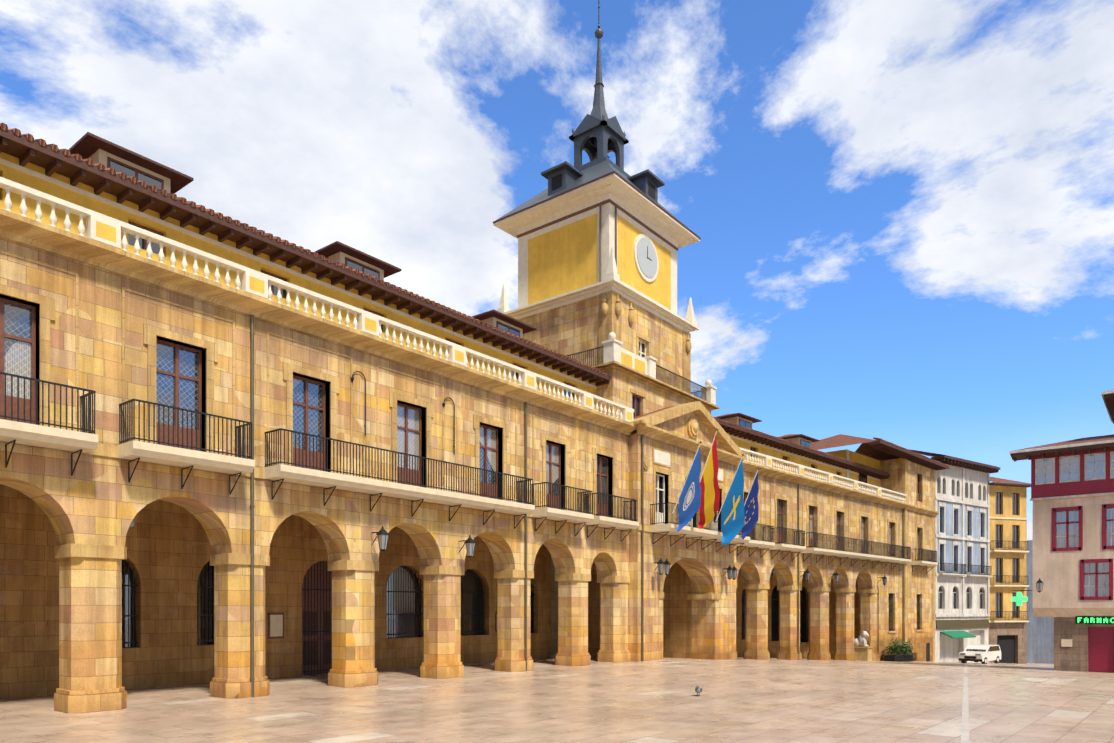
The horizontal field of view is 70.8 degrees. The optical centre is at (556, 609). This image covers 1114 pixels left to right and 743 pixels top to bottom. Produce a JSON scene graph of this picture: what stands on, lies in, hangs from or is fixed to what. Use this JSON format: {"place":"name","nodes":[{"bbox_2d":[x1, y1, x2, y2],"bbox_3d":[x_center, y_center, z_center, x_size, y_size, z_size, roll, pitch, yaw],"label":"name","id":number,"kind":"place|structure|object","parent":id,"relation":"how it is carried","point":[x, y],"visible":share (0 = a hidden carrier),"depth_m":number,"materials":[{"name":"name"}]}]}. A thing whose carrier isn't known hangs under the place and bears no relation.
{"place":"outdoors","nodes":[
{"label":"outdoors","id":0,"kind":"place"},
{"bbox_2d":[0,655,1113,742],"bbox_3d":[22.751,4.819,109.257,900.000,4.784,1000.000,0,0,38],"label":"plaza ground","id":1,"kind":"structure","parent":0,"point":[738,700],"depth_m":19.14,"materials":[{"name":"beige stone"}]},
{"bbox_2d":[0,484,550,698],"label":"arcade interior wall","id":2,"kind":"structure","parent":1,"relation":"on","point":[167,544],"depth_m":24.73,"materials":[{"name":"beige stone"}]},
{"bbox_2d":[0,237,629,712],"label":"building facade","id":3,"kind":"structure","parent":1,"relation":"on","point":[94,499],"depth_m":21.98,"materials":[{"name":"beige stone"}]},
{"bbox_2d":[0,128,609,665],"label":"town hall eave","id":4,"kind":"object","parent":3,"relation":"attached to","point":[72,168],"visible":0.73,"depth_m":23.50,"materials":[{"name":"brown wood"}]},
{"bbox_2d":[4,186,631,551],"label":"town hall wing","id":5,"kind":"structure","parent":3,"relation":"attached to","point":[67,225],"depth_m":22.81,"materials":[{"name":"beige stone"}]},
{"bbox_2d":[0,208,636,582],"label":"stone trim","id":6,"kind":"structure","parent":3,"relation":"attached to","point":[40,235],"depth_m":22.05,"materials":[{"name":"beige stone"}]},
{"bbox_2d":[0,156,637,675],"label":"balcony railings","id":7,"kind":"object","parent":3,"relation":"attached to","point":[583,503],"depth_m":25.64,"materials":[{"name":"black metal"}]},
{"bbox_2d":[0,152,631,419],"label":"town hall stucco","id":8,"kind":"object","parent":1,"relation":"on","point":[105,231],"visible":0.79,"depth_m":23.07,"materials":[{"name":"yellow paint"}]},
{"bbox_2d":[0,123,606,375],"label":"town hall tiles","id":9,"kind":"object","parent":8,"relation":"attached to","point":[42,142],"visible":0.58,"depth_m":23.30,"materials":[{"name":"brown tile"}]},
{"bbox_2d":[4,302,606,503],"bbox_3d":[-7.601,-5.433,23.232,0.001,2.880,31.830,0,0,38],"label":"window","id":10,"kind":"structure","parent":8,"relation":"attached to","point":[17,353],"depth_m":20.68,"materials":[{"name":"red wood"}]},
{"bbox_2d":[0,158,633,421],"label":"balustrade","id":11,"kind":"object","parent":8,"relation":"attached to","point":[92,217],"depth_m":22.29,"materials":[{"name":"beige stone"}]},
{"bbox_2d":[0,149,638,636],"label":"balcony slab","id":12,"kind":"structure","parent":8,"relation":"attached to","point":[40,435],"depth_m":22.02,"materials":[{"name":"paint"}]},
{"bbox_2d":[129,516,552,559],"bbox_3d":[-8.293,-2.288,23.781,3.726,0.830,30.742,0,0,38],"label":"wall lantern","id":13,"kind":"object","parent":8,"relation":"attached to","point":[469,546],"visible":0.25,"depth_m":24.51,"materials":[{"name":"grey"}]},
{"bbox_2d":[250,315,527,696],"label":"drainpipes","id":14,"kind":"object","parent":8,"relation":"attached to","point":[252,505],"visible":0.83,"depth_m":21.62,"materials":[{"name":"brown metal"}]},
{"bbox_2d":[494,173,748,661],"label":"clock tower","id":15,"kind":"structure","parent":1,"relation":"on","point":[570,328],"depth_m":40.34,"materials":[{"name":"beige stone"}]},
{"bbox_2d":[497,37,686,226],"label":"spire","id":16,"kind":"structure","parent":15,"relation":"on","point":[605,136],"depth_m":42.72,"materials":[{"name":"grey metal"}]},
{"bbox_2d":[572,6,625,135],"bbox_3d":[2.353,-30.108,43.924,2.240,7.470,2.240,0,0,38],"label":"finial","id":17,"kind":"object","parent":16,"relation":"attached to","point":[598,31],"visible":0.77,"depth_m":43.75,"materials":[{"name":"grey metal"}]},
{"bbox_2d":[493,171,700,239],"bbox_3d":[2.353,-21.223,43.924,8.060,0.100,8.760,0,0,38],"label":"town hall eave","id":18,"kind":"object","parent":15,"relation":"attached to","point":[598,178],"visible":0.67,"depth_m":40.51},
{"bbox_2d":[528,213,670,372],"bbox_3d":[2.890,-15.998,42.904,6.710,8.250,7.770,0,0,38],"label":"yellow wall panel","id":19,"kind":"object","parent":15,"relation":"attached to","point":[562,260],"visible":0.56,"depth_m":41.15,"materials":[{"name":"yellow paint"}]},
{"bbox_2d":[637,237,656,277],"bbox_3d":[4.832,-18.823,41.956,0.030,2.040,2.040,0,0,38],"label":"clock face","id":20,"kind":"object","parent":19,"relation":"attached to","point":[648,267],"visible":0.98,"depth_m":41.87},
{"bbox_2d":[594,153,643,660],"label":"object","id":21,"kind":"object","parent":15,"relation":"attached to","point":[642,547],"visible":0.44,"depth_m":36.41,"materials":[{"name":"beige stone"}]},
{"bbox_2d":[551,560,691,658],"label":"arcade interior wall","id":22,"kind":"structure","parent":15,"relation":"attached to","point":[677,623],"depth_m":43.40,"materials":[{"name":"beige stone"}]},
{"bbox_2d":[601,294,698,468],"bbox_3d":[5.599,-11.067,40.632,3.159,9.012,8.620,0,0,38],"label":"stone ornament","id":23,"kind":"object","parent":15,"relation":"attached to","point":[618,310],"depth_m":39.70,"materials":[{"name":"beige stone"}]},
{"bbox_2d":[633,405,676,418],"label":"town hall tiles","id":24,"kind":"object","parent":15,"relation":"attached to","point":[639,416],"visible":0.1,"depth_m":39.41,"materials":[{"name":"beige stone"}]},
{"bbox_2d":[588,0,743,575],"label":"town hall","id":25,"kind":"structure","parent":15,"relation":"attached to","point":[611,335],"depth_m":41.31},
{"bbox_2d":[591,290,745,599],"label":"stone trim","id":26,"kind":"structure","parent":15,"relation":"attached to","point":[610,322],"depth_m":39.05,"materials":[{"name":"beige stone"}]},
{"bbox_2d":[672,444,699,512],"bbox_3d":[5.965,-6.014,36.140,1.482,3.103,0.050,0,0,38],"label":"flagpole","id":27,"kind":"object","parent":15,"relation":"attached to","point":[686,478],"visible":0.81,"depth_m":36.11,"materials":[{"name":"metal"}]},
{"bbox_2d":[677,447,700,531],"bbox_3d":[6.066,-5.524,35.996,1.246,3.915,0.293,0,0,38],"label":"flag","id":28,"kind":"object","parent":27,"relation":"hanging from","point":[689,505],"visible":0.96,"depth_m":35.96,"materials":[{"name":"blue fabric"}]},
{"bbox_2d":[657,564,736,578],"bbox_3d":[7.288,-1.898,39.814,0.240,0.450,7.980,0,0,38],"label":"wall lantern","id":29,"kind":"object","parent":15,"relation":"attached to","point":[730,575],"visible":0.79,"depth_m":37.16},
{"bbox_2d":[650,524,749,543],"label":"balcony slab","id":30,"kind":"structure","parent":15,"relation":"attached to","point":[691,532],"depth_m":38.52,"materials":[{"name":"beige stone"}]},
{"bbox_2d":[700,431,716,481],"bbox_3d":[6.925,-6.434,37.294,1.552,3.939,0.050,0,0,38],"label":"flagpole","id":31,"kind":"object","parent":15,"relation":"attached to","point":[707,457],"visible":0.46,"depth_m":37.10,"materials":[{"name":"metal"}]},
{"bbox_2d":[698,435,719,528],"bbox_3d":[7.219,-6.076,37.113,1.247,4.488,0.272,0,0,42],"label":"flag","id":32,"kind":"object","parent":31,"relation":"hanging from","point":[710,498],"visible":0.96,"depth_m":37.05,"materials":[{"name":"fabric"}]},
{"bbox_2d":[715,456,742,521],"bbox_3d":[8.686,-6.059,39.534,1.524,3.193,0.050,0,0,38],"label":"flagpole","id":33,"kind":"object","parent":15,"relation":"attached to","point":[729,488],"visible":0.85,"depth_m":39.50,"materials":[{"name":"metal"}]},
{"bbox_2d":[721,458,744,545],"bbox_3d":[8.874,-5.382,39.479,1.290,4.384,0.350,0,0,38],"label":"flag","id":34,"kind":"object","parent":33,"relation":"hanging from","point":[732,519],"visible":0.98,"depth_m":39.42,"materials":[{"name":"blue fabric"}]},
{"bbox_2d":[744,469,757,505],"bbox_3d":[10.074,-5.900,41.497,1.257,2.873,0.050,0,0,38],"label":"flagpole","id":35,"kind":"object","parent":15,"relation":"attached to","point":[751,487],"visible":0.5,"depth_m":41.33,"materials":[{"name":"metal"}]},
{"bbox_2d":[741,472,758,538],"bbox_3d":[10.197,-5.466,41.396,1.034,3.575,0.310,0,0,38],"label":"flag","id":36,"kind":"object","parent":35,"relation":"attached to","point":[751,511],"visible":0.81,"depth_m":41.35,"materials":[{"name":"blue fabric"}]},
{"bbox_2d":[736,572,858,658],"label":"interior wall","id":37,"kind":"structure","parent":1,"relation":"on","point":[773,648],"depth_m":58.47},
{"bbox_2d":[728,419,935,661],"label":"town hall wing","id":38,"kind":"structure","parent":1,"relation":"on","point":[754,567],"depth_m":56.40,"materials":[{"name":"beige stone"}]},
{"bbox_2d":[727,433,880,494],"bbox_3d":[13.198,-10.973,59.818,18.174,5.000,27.819,0,0,38],"label":"town hall stucco","id":39,"kind":"object","parent":38,"relation":"attached to","point":[863,460],"visible":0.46,"depth_m":56.99,"materials":[{"name":"yellow paint"}]},
{"bbox_2d":[716,413,899,460],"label":"town hall tiles","id":40,"kind":"object","parent":38,"relation":"attached to","point":[864,448],"visible":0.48,"depth_m":63.68,"materials":[{"name":"brown tile"}]},
{"bbox_2d":[739,569,886,584],"bbox_3d":[17.063,-2.288,53.890,3.726,0.830,19.151,0,0,44],"label":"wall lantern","id":41,"kind":"object","parent":38,"relation":"attached to","point":[808,575],"visible":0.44,"depth_m":53.40,"materials":[{"name":"grey"}]},
{"bbox_2d":[742,451,905,501],"bbox_3d":[19.333,-8.898,54.340,0.160,0.550,25.679,0,0,44],"label":"balustrade","id":42,"kind":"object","parent":38,"relation":"attached to","point":[848,485],"depth_m":53.00,"materials":[{"name":"white stone"}]},
{"bbox_2d":[722,416,937,566],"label":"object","id":43,"kind":"object","parent":38,"relation":"attached to","point":[794,548],"visible":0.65,"depth_m":52.31,"materials":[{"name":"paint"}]},
{"bbox_2d":[714,417,948,474],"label":"town hall tiles","id":44,"kind":"object","parent":38,"relation":"attached to","point":[784,440],"visible":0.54,"depth_m":56.43,"materials":[{"name":"brown tile"}]},
{"bbox_2d":[746,495,917,552],"bbox_3d":[20.704,-5.433,56.378,0.101,2.880,28.875,0,0,44],"label":"window","id":45,"kind":"structure","parent":38,"relation":"attached to","point":[811,520],"depth_m":55.56,"materials":[{"name":"brown wood"}]},
{"bbox_2d":[716,413,948,479],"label":"roof eaves","id":46,"kind":"object","parent":38,"relation":"attached to","point":[753,436],"visible":0.75,"depth_m":56.69,"materials":[{"name":"brown wood"}]},
{"bbox_2d":[737,546,931,582],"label":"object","id":47,"kind":"object","parent":38,"relation":"attached to","point":[828,559],"visible":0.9,"depth_m":52.50,"materials":[{"name":"black metal"}]},
{"bbox_2d":[736,459,938,661],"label":"stone trim","id":48,"kind":"structure","parent":38,"relation":"attached to","point":[789,477],"depth_m":56.17,"materials":[{"name":"beige stone"}]},
{"bbox_2d":[797,483,903,659],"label":"drainpipes","id":49,"kind":"object","parent":38,"relation":"attached to","point":[798,575],"visible":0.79,"depth_m":50.55,"materials":[{"name":"brown metal"}]},
{"bbox_2d":[887,654,901,661],"bbox_3d":[26.046,3.776,60.309,0.779,0.500,1.949,0,0,38],"label":"iron planter","id":50,"kind":"object","parent":1,"relation":"on","point":[893,658],"visible":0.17,"depth_m":59.68,"materials":[{"name":"black metal"}]},
{"bbox_2d":[884,637,905,654],"bbox_3d":[26.053,2.744,60.306,1.424,1.626,2.011,0,0,38],"label":"planter shrub","id":51,"kind":"object","parent":1,"relation":"on","point":[895,649],"visible":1,"depth_m":60.04,"materials":[{"name":"green plant"}]},
{"bbox_2d":[898,636,913,654],"bbox_3d":[27.398,2.878,61.784,1.436,1.551,2.028,0,0,38],"label":"planter shrub","id":52,"kind":"object","parent":1,"relation":"on","point":[908,649],"visible":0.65,"depth_m":61.53,"materials":[{"name":"green plant"}]},
{"bbox_2d":[904,655,911,661],"bbox_3d":[27.434,3.879,61.748,0.779,0.500,1.949,0,0,38],"label":"planter","id":53,"kind":"object","parent":1,"relation":"on","point":[908,658],"visible":0.23,"depth_m":61.48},
{"bbox_2d":[935,463,991,662],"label":"white building","id":54,"kind":"structure","parent":1,"relation":"on","point":[952,480],"depth_m":71.49,"materials":[{"name":"white paint"}]},
{"bbox_2d":[936,619,988,628],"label":"sign board","id":55,"kind":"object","parent":54,"relation":"attached to","point":[960,624],"visible":1,"depth_m":71.30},
{"bbox_2d":[931,455,999,472],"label":"roof eaves","id":56,"kind":"object","parent":54,"relation":"attached to","point":[963,463],"visible":0.98,"depth_m":70.64,"materials":[{"name":"brown wood"}]},
{"bbox_2d":[961,664,968,742],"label":"pavement line","id":57,"kind":"object","parent":1,"relation":"on","point":[965,725],"visible":0.9,"depth_m":18.19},
{"bbox_2d":[959,644,1000,661],"bbox_3d":[34.630,3.545,64.072,4.100,1.220,1.990,0,0,-42],"label":"white parked car","id":58,"kind":"object","parent":1,"relation":"on","point":[991,655],"visible":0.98,"depth_m":63.35,"materials":[{"name":"paint"}]},
{"bbox_2d":[959,656,981,661],"bbox_3d":[33.096,3.955,62.713,0.100,0.400,1.770,0,0,-42],"label":"bumper cover","id":59,"kind":"object","parent":58,"relation":"on","point":[971,658],"visible":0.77,"depth_m":62.68,"materials":[{"name":"black plastic"}]},
{"bbox_2d":[966,646,999,651],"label":"van windows","id":60,"kind":"structure","parent":58,"relation":"on","point":[993,648],"depth_m":63.63,"materials":[{"name":"black glass"}]},
{"bbox_2d":[961,656,999,663],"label":"van wheels","id":61,"kind":"object","parent":1,"relation":"on","point":[995,661],"visible":0.38,"depth_m":63.70,"materials":[{"name":"black rubber"}]},
{"bbox_2d":[988,485,1026,620],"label":"yellow building","id":62,"kind":"structure","parent":1,"relation":"on","point":[1006,535],"depth_m":75.13,"materials":[{"name":"yellow paint"}]},
{"bbox_2d":[989,517,1028,622],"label":"balcony slabs","id":63,"kind":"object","parent":62,"relation":"attached to","point":[1010,551],"visible":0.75,"depth_m":74.72,"materials":[{"name":"beige stone"}]},
{"bbox_2d":[988,482,1030,487],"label":"roof eaves","id":64,"kind":"object","parent":62,"relation":"attached to","point":[1010,484],"visible":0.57,"depth_m":74.43,"materials":[{"name":"brown wood"}]},
{"bbox_2d":[990,477,1030,483],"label":"yellow building tiles","id":65,"kind":"object","parent":62,"relation":"attached to","point":[993,479],"visible":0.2,"depth_m":76.02,"materials":[{"name":"tile"}]},
{"bbox_2d":[988,622,1026,663],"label":"ground-floor wall","id":66,"kind":"structure","parent":1,"relation":"on","point":[1018,630],"depth_m":75.44,"materials":[{"name":"beige stone"}]},
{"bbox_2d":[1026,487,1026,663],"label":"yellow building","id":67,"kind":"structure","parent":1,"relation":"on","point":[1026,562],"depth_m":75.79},
{"bbox_2d":[1027,540,1053,663],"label":"blue buildings","id":68,"kind":"structure","parent":1,"relation":"on","point":[1040,639],"depth_m":85.65,"materials":[{"name":"paint"}]},
{"bbox_2d":[1009,390,1113,547],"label":"off-white pharmacy building","id":69,"kind":"structure","parent":1,"relation":"on","point":[1103,393],"depth_m":41.76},
{"bbox_2d":[1037,453,1113,596],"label":"window panes","id":70,"kind":"structure","parent":69,"relation":"attached to","point":[1089,584],"depth_m":41.82,"materials":[{"name":"grey glass"}]},
{"bbox_2d":[1031,449,1113,671],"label":"pharmacy building","id":71,"kind":"structure","parent":1,"relation":"on","point":[1100,649],"depth_m":41.74,"materials":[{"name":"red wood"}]},
{"bbox_2d":[1010,393,1113,461],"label":"roof eaves","id":72,"kind":"object","parent":71,"relation":"attached to","point":[1109,401],"visible":0.96,"depth_m":41.83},
{"bbox_2d":[1011,592,1113,622],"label":"sign","id":73,"kind":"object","parent":71,"relation":"attached to","point":[1019,598],"visible":1,"depth_m":43.54,"materials":[{"name":"green plastic"}]},
{"bbox_2d":[1012,578,1113,623],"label":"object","id":74,"kind":"object","parent":71,"relation":"attached to","point":[1087,617],"visible":0.79,"depth_m":41.88,"materials":[{"name":"metal"}]},
{"bbox_2d":[1013,390,1113,450],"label":"pharmacy building tiles","id":75,"kind":"object","parent":71,"relation":"attached to","point":[1092,439],"visible":1,"depth_m":42.54,"materials":[{"name":"brown tile"}]},
{"bbox_2d":[1054,617,1113,672],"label":"wall","id":76,"kind":"structure","parent":1,"relation":"on","point":[1074,657],"depth_m":42.43,"materials":[{"name":"beige stone"}]},
{"bbox_2d":[1061,639,1071,646],"bbox_3d":[27.689,1.832,42.545,0.500,0.400,0.048,0,0,38],"label":"wall plaque","id":77,"kind":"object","parent":76,"relation":"attached to","point":[1066,642],"visible":1,"depth_m":42.53,"materials":[{"name":"beige stone"}]},
{"bbox_2d":[0,0,1113,539],"label":"sky","id":78,"kind":"structure","parent":0,"point":[901,211],"materials":[{"name":"blue"}]},
{"bbox_2d":[854,646,872,660],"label":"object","id":79,"kind":"structure","parent":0,"point":[862,653],"depth_m":58.34,"materials":[{"name":"beige stone"}]},
{"bbox_2d":[854,631,868,646],"bbox_3d":[22.839,2.232,58.854,1.272,1.225,0.666,0,0,44],"label":"lion statue","id":80,"kind":"object","parent":79,"relation":"on","point":[861,640],"visible":0.94,"depth_m":58.58,"materials":[{"name":"stone"}]},
{"bbox_2d":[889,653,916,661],"bbox_3d":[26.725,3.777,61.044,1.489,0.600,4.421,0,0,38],"label":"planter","id":81,"kind":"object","parent":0,"point":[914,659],"visible":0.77,"depth_m":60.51,"materials":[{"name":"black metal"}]},
{"bbox_2d":[909,449,996,466],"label":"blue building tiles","id":82,"kind":"object","parent":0,"point":[927,453],"visible":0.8,"depth_m":72.34,"materials":[{"name":"tile"}]},
{"bbox_2d":[940,631,975,637],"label":"awning","id":83,"kind":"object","parent":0,"point":[957,634],"depth_m":69.78,"materials":[{"name":"green fabric"}]},
{"bbox_2d":[937,500,986,574],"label":"wall panel","id":84,"kind":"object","parent":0,"point":[948,532],"depth_m":71.38,"materials":[{"name":"paint"}]},
{"bbox_2d":[937,478,991,608],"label":"windows","id":85,"kind":"structure","parent":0,"point":[940,597],"depth_m":71.29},
{"bbox_2d":[991,492,1027,662],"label":"windows","id":86,"kind":"structure","parent":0,"point":[999,546],"depth_m":75.33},
{"bbox_2d":[1033,495,1113,616],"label":"building wall","id":87,"kind":"structure","parent":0,"point":[1057,573],"depth_m":42.25,"materials":[{"name":"paint"}]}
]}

